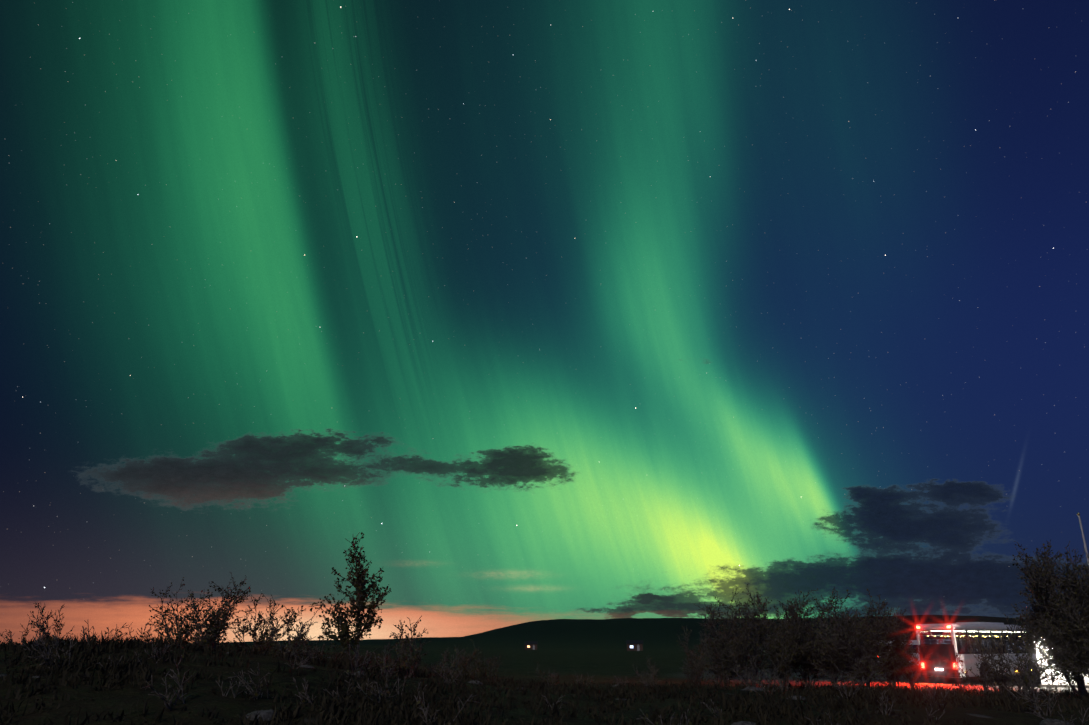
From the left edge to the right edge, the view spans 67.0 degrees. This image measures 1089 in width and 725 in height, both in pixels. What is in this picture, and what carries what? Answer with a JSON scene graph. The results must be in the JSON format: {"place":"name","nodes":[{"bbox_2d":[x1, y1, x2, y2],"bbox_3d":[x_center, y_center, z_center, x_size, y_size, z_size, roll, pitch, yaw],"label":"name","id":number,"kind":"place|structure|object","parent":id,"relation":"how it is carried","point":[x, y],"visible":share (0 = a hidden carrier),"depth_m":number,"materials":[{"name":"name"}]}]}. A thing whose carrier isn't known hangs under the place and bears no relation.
{"place":"outdoors","nodes":[
{"label":"outdoors","id":0,"kind":"place"},
{"bbox_2d":[0,615,1088,724],"bbox_3d":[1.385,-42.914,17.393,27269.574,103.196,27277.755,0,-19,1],"label":"ground","id":1,"kind":"structure","parent":0,"point":[595,648],"depth_m":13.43,"materials":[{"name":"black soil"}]},
{"bbox_2d":[0,614,35,642],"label":"shrub","id":2,"kind":"object","parent":1,"relation":"on","point":[6,637],"visible":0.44,"depth_m":18.07,"materials":[{"name":"plant"}]},
{"bbox_2d":[19,634,44,653],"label":"dwarf shrub","id":3,"kind":"object","parent":1,"relation":"on","point":[34,644],"visible":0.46,"depth_m":13.44,"materials":[{"name":"brown plant"}]},
{"bbox_2d":[30,602,73,640],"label":"shrub","id":4,"kind":"object","parent":1,"relation":"on","point":[39,626],"visible":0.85,"depth_m":17.13,"materials":[{"name":"black plant"}]},
{"bbox_2d":[28,625,84,668],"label":"dwarf shrub","id":5,"kind":"object","parent":1,"relation":"on","point":[54,640],"visible":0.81,"depth_m":11.79,"materials":[{"name":"brown plant"}]},
{"bbox_2d":[80,620,92,646],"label":"dwarf shrub","id":6,"kind":"object","parent":1,"relation":"on","point":[84,630],"visible":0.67,"depth_m":14.28,"materials":[{"name":"black plant"}]},
{"bbox_2d":[91,623,128,640],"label":"shrub","id":7,"kind":"object","parent":1,"relation":"on","point":[119,631],"visible":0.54,"depth_m":17.60,"materials":[{"name":"black plant"}]},
{"bbox_2d":[96,655,123,666],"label":"dwarf shrub","id":8,"kind":"object","parent":1,"relation":"on","point":[111,664],"visible":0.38,"depth_m":11.87,"materials":[{"name":"brown plant"}]},
{"bbox_2d":[127,620,154,644],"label":"shrub","id":9,"kind":"object","parent":1,"relation":"on","point":[147,631],"visible":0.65,"depth_m":17.90,"materials":[{"name":"brown plant"}]},
{"bbox_2d":[145,640,166,659],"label":"dwarf shrub","id":10,"kind":"object","parent":1,"relation":"on","point":[153,650],"visible":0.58,"depth_m":12.76,"materials":[{"name":"black plant"}]},
{"bbox_2d":[151,643,173,660],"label":"dwarf shrub","id":11,"kind":"object","parent":1,"relation":"on","point":[164,652],"visible":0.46,"depth_m":12.68,"materials":[{"name":"brown plant"}]},
{"bbox_2d":[140,655,191,710],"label":"dwarf shrub","id":12,"kind":"object","parent":1,"relation":"on","point":[167,700],"visible":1,"depth_m":9.94,"materials":[{"name":"brown plant"}]},
{"bbox_2d":[140,577,235,648],"bbox_3d":[-7.164,5.122,16.622,1.746,1.535,1.549,10,-21,-26],"label":"shrub","id":13,"kind":"object","parent":1,"relation":"on","point":[179,629],"visible":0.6,"depth_m":16.46,"materials":[{"name":"plant"}]},
{"bbox_2d":[179,572,250,648],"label":"shrub","id":14,"kind":"object","parent":1,"relation":"on","point":[216,627],"visible":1,"depth_m":16.03,"materials":[{"name":"plant"}]},
{"bbox_2d":[216,676,246,697],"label":"dwarf shrub","id":15,"kind":"object","parent":1,"relation":"on","point":[234,693],"visible":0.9,"depth_m":10.73,"materials":[{"name":"brown plant"}]},
{"bbox_2d":[228,663,273,701],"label":"dwarf shrub","id":16,"kind":"object","parent":1,"relation":"on","point":[257,694],"visible":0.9,"depth_m":10.86,"materials":[{"name":"brown plant"}]},
{"bbox_2d":[232,593,305,656],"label":"shrub","id":17,"kind":"object","parent":1,"relation":"on","point":[262,646],"visible":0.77,"depth_m":16.30,"materials":[{"name":"black plant"}]},
{"bbox_2d":[261,608,318,658],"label":"shrub","id":18,"kind":"object","parent":1,"relation":"on","point":[297,639],"visible":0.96,"depth_m":15.55,"materials":[{"name":"brown plant"}]},
{"bbox_2d":[285,653,306,668],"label":"dwarf shrub","id":19,"kind":"object","parent":1,"relation":"on","point":[294,663],"visible":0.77,"depth_m":13.22,"materials":[{"name":"brown plant"}]},
{"bbox_2d":[293,677,315,704],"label":"dwarf shrub","id":20,"kind":"object","parent":1,"relation":"on","point":[307,697],"visible":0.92,"depth_m":10.83,"materials":[{"name":"brown plant"}]},
{"bbox_2d":[295,650,317,665],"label":"dwarf shrub","id":21,"kind":"object","parent":1,"relation":"on","point":[300,663],"visible":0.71,"depth_m":14.05,"materials":[{"name":"brown plant"}]},
{"bbox_2d":[298,631,324,662],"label":"shrub","id":22,"kind":"object","parent":1,"relation":"on","point":[309,649],"visible":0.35,"depth_m":15.92,"materials":[{"name":"plant"}]},
{"bbox_2d":[323,679,353,699],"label":"dwarf shrub","id":23,"kind":"object","parent":1,"relation":"on","point":[333,692],"visible":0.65,"depth_m":11.36,"materials":[{"name":"brown plant"}]},
{"bbox_2d":[309,532,391,666],"bbox_3d":[-3.696,4.589,15.852,1.444,2.642,1.508,-15,-24,36],"label":"birch tree","id":24,"kind":"object","parent":1,"relation":"on","point":[359,581],"visible":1,"depth_m":15.62,"materials":[{"name":"black plant"}]},
{"bbox_2d":[340,644,376,677],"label":"dwarf shrub","id":25,"kind":"object","parent":1,"relation":"on","point":[356,664],"visible":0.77,"depth_m":13.15,"materials":[{"name":"brown plant"}]},
{"bbox_2d":[356,668,398,703],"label":"dwarf shrub","id":26,"kind":"object","parent":1,"relation":"on","point":[386,684],"visible":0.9,"depth_m":11.19,"materials":[{"name":"black plant"}]},
{"bbox_2d":[373,633,410,677],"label":"shrub","id":27,"kind":"object","parent":1,"relation":"on","point":[387,665],"visible":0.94,"depth_m":14.45,"materials":[{"name":"plant"}]},
{"bbox_2d":[389,616,430,676],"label":"shrub","id":28,"kind":"object","parent":1,"relation":"on","point":[411,658],"visible":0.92,"depth_m":15.82,"materials":[{"name":"brown plant"}]},
{"bbox_2d":[396,676,426,694],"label":"dwarf shrub","id":29,"kind":"object","parent":1,"relation":"on","point":[403,685],"visible":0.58,"depth_m":12.06,"materials":[{"name":"brown plant"}]},
{"bbox_2d":[421,645,463,677],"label":"shrub","id":30,"kind":"object","parent":1,"relation":"on","point":[445,660],"visible":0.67,"depth_m":17.31,"materials":[{"name":"black plant"}]},
{"bbox_2d":[414,691,479,724],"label":"dwarf shrub","id":31,"kind":"object","parent":1,"relation":"on","point":[425,709],"visible":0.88,"depth_m":9.94,"materials":[{"name":"brown plant"}]},
{"bbox_2d":[431,663,462,683],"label":"dwarf shrub","id":32,"kind":"object","parent":1,"relation":"on","point":[446,676],"visible":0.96,"depth_m":14.30,"materials":[{"name":"brown plant"}]},
{"bbox_2d":[439,639,481,677],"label":"bush","id":33,"kind":"object","parent":1,"relation":"on","point":[463,665],"visible":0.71,"depth_m":25.10,"materials":[{"name":"plant"}]},
{"bbox_2d":[468,650,501,680],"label":"bush","id":34,"kind":"object","parent":1,"relation":"on","point":[483,669],"visible":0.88,"depth_m":25.98,"materials":[{"name":"plant"}]},
{"bbox_2d":[524,641,537,649],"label":"cabin","id":35,"kind":"object","parent":1,"relation":"on","point":[530,645],"visible":0.92,"depth_m":395.03,"materials":[{"name":"brown"}]},
{"bbox_2d":[535,662,560,685],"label":"bush","id":36,"kind":"object","parent":1,"relation":"on","point":[554,680],"visible":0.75,"depth_m":27.89,"materials":[{"name":"plant"}]},
{"bbox_2d":[32,641,1072,724],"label":"stones","id":37,"kind":"object","parent":1,"relation":"on","point":[264,714],"visible":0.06,"depth_m":11.18,"materials":[{"name":"grey stone"}]},
{"bbox_2d":[542,695,566,709],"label":"dwarf shrub","id":38,"kind":"object","parent":1,"relation":"on","point":[556,702],"visible":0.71,"depth_m":12.47,"materials":[{"name":"brown plant"}]},
{"bbox_2d":[572,671,593,685],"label":"shrub","id":39,"kind":"object","parent":1,"relation":"on","point":[581,679],"visible":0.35,"depth_m":26.10,"materials":[{"name":"plant"}]},
{"bbox_2d":[612,675,628,684],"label":"shrub","id":40,"kind":"object","parent":1,"relation":"on","point":[617,681],"visible":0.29,"depth_m":26.91,"materials":[{"name":"black plant"}]},
{"bbox_2d":[626,639,642,650],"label":"cabin","id":41,"kind":"object","parent":1,"relation":"on","point":[634,645],"visible":0.9,"depth_m":309.49,"materials":[{"name":"brown"}]},
{"bbox_2d":[632,657,660,685],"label":"shrub","id":42,"kind":"object","parent":1,"relation":"on","point":[644,679],"visible":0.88,"depth_m":25.21,"materials":[{"name":"plant"}]},
{"bbox_2d":[636,709,691,724],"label":"dwarf shrub","id":43,"kind":"object","parent":1,"relation":"on","point":[646,717],"visible":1,"depth_m":10.09,"materials":[{"name":"brown plant"}]},
{"bbox_2d":[677,625,713,684],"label":"shrub","id":44,"kind":"object","parent":1,"relation":"on","point":[695,668],"visible":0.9,"depth_m":22.28,"materials":[{"name":"brown plant"}]},
{"bbox_2d":[700,699,721,717],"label":"dwarf shrub","id":45,"kind":"object","parent":1,"relation":"on","point":[717,711],"visible":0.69,"depth_m":11.47,"materials":[{"name":"black plant"}]},
{"bbox_2d":[697,604,754,688],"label":"shrub","id":46,"kind":"object","parent":1,"relation":"on","point":[717,672],"visible":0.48,"depth_m":21.41,"materials":[{"name":"plant"}]},
{"bbox_2d":[695,587,776,686],"bbox_3d":[4.813,6.917,20.545,2.042,2.503,1.960,0,-19,1],"label":"shrub","id":47,"kind":"object","parent":1,"relation":"on","point":[747,642],"visible":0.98,"depth_m":20.45,"materials":[{"name":"brown plant"}]},
{"bbox_2d":[730,653,789,694],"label":"shrub","id":48,"kind":"object","parent":1,"relation":"on","point":[770,679],"visible":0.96,"depth_m":14.86,"materials":[{"name":"brown plant"}]},
{"bbox_2d":[742,583,825,690],"bbox_3d":[6.354,7.091,21.236,2.189,2.720,2.156,18,-26,-41],"label":"shrub","id":49,"kind":"object","parent":1,"relation":"on","point":[791,647],"visible":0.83,"depth_m":20.95,"materials":[{"name":"brown plant"}]},
{"bbox_2d":[773,588,847,690],"bbox_3d":[6.955,7.339,21.744,2.278,2.558,1.705,14,-24,-36],"label":"shrub","id":50,"kind":"object","parent":1,"relation":"on","point":[812,670],"visible":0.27,"depth_m":21.47,"materials":[{"name":"plant"}]},
{"bbox_2d":[799,589,865,687],"bbox_3d":[7.559,7.062,20.970,1.501,2.505,1.894,-17,-25,40],"label":"shrub","id":51,"kind":"object","parent":1,"relation":"on","point":[832,657],"visible":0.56,"depth_m":20.64,"materials":[{"name":"brown plant"}]},
{"bbox_2d":[829,656,875,699],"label":"shrub","id":52,"kind":"object","parent":1,"relation":"on","point":[852,683],"visible":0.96,"depth_m":14.31,"materials":[{"name":"black plant"}]},
{"bbox_2d":[814,587,912,689],"bbox_3d":[7.454,6.624,19.512,2.435,2.454,1.808,15,-24,-38],"label":"shrub","id":53,"kind":"object","parent":1,"relation":"on","point":[856,653],"visible":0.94,"depth_m":19.48,"materials":[{"name":"black plant"}]},
{"bbox_2d":[871,688,897,715],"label":"grass tuft","id":54,"kind":"object","parent":1,"relation":"on","point":[882,701],"visible":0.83,"depth_m":11.97,"materials":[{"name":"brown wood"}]},
{"bbox_2d":[864,601,927,688],"bbox_3d":[8.707,7.128,20.571,1.740,2.204,1.314,7,-20,-20],"label":"shrub","id":55,"kind":"object","parent":1,"relation":"on","point":[897,641],"visible":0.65,"depth_m":20.31,"materials":[{"name":"plant"}]},
{"bbox_2d":[884,619,931,690],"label":"shrub","id":56,"kind":"object","parent":1,"relation":"on","point":[910,674],"visible":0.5,"depth_m":21.32,"materials":[{"name":"plant"}]},
{"bbox_2d":[905,668,954,702],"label":"shrub","id":57,"kind":"object","parent":1,"relation":"on","point":[927,687],"visible":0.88,"depth_m":13.74,"materials":[{"name":"brown plant"}]},
{"bbox_2d":[922,704,945,724],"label":"dwarf shrub","id":58,"kind":"object","parent":1,"relation":"on","point":[930,715],"visible":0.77,"depth_m":11.24,"materials":[{"name":"brown plant"}]},
{"bbox_2d":[953,662,974,692],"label":"shrub","id":59,"kind":"object","parent":1,"relation":"on","point":[959,678],"visible":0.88,"depth_m":19.43,"materials":[{"name":"brown plant"}]},
{"bbox_2d":[943,646,1002,693],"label":"shrub","id":60,"kind":"object","parent":1,"relation":"on","point":[983,683],"visible":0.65,"depth_m":18.48,"materials":[{"name":"plant"}]},
{"bbox_2d":[916,622,1038,682],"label":"coach","id":61,"kind":"object","parent":1,"relation":"on","point":[941,647],"visible":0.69,"depth_m":52.73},
{"bbox_2d":[978,641,1008,696],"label":"shrub","id":62,"kind":"object","parent":1,"relation":"on","point":[1002,682],"visible":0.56,"depth_m":17.06,"materials":[{"name":"brown plant"}]},
{"bbox_2d":[962,610,1077,699],"bbox_3d":[9.463,5.835,16.317,1.565,1.764,1.510,9,-21,-24],"label":"shrub","id":63,"kind":"object","parent":1,"relation":"on","point":[1039,673],"visible":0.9,"depth_m":16.32,"materials":[{"name":"black plant"}]},
{"bbox_2d":[1010,660,1062,715],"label":"shrub","id":64,"kind":"object","parent":1,"relation":"on","point":[1034,699],"visible":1,"depth_m":12.50,"materials":[{"name":"brown plant"}]},
{"bbox_2d":[1005,540,1087,699],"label":"tree","id":65,"kind":"object","parent":1,"relation":"on","point":[1078,679],"visible":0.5,"depth_m":16.88,"materials":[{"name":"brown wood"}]},
{"bbox_2d":[1020,541,1088,677],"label":"tree","id":66,"kind":"object","parent":1,"relation":"on","point":[1080,646],"visible":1,"depth_m":16.10,"materials":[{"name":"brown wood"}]},
{"bbox_2d":[1025,614,1088,687],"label":"lodge","id":67,"kind":"structure","parent":1,"relation":"on","point":[1042,683],"depth_m":46.88,"materials":[{"name":"grey"}]},
{"bbox_2d":[1077,513,1088,564],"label":"flag pole","id":68,"kind":"object","parent":1,"relation":"on","point":[1083,535],"visible":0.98,"depth_m":44.91,"materials":[{"name":"grey metal"}]},
{"bbox_2d":[0,0,1088,643],"label":"sky","id":69,"kind":"structure","parent":0,"point":[562,309],"materials":[{"name":"green"}]},
{"bbox_2d":[878,640,923,667],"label":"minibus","id":70,"kind":"object","parent":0,"point":[914,644],"visible":0.02,"depth_m":80.19,"materials":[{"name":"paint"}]}
]}

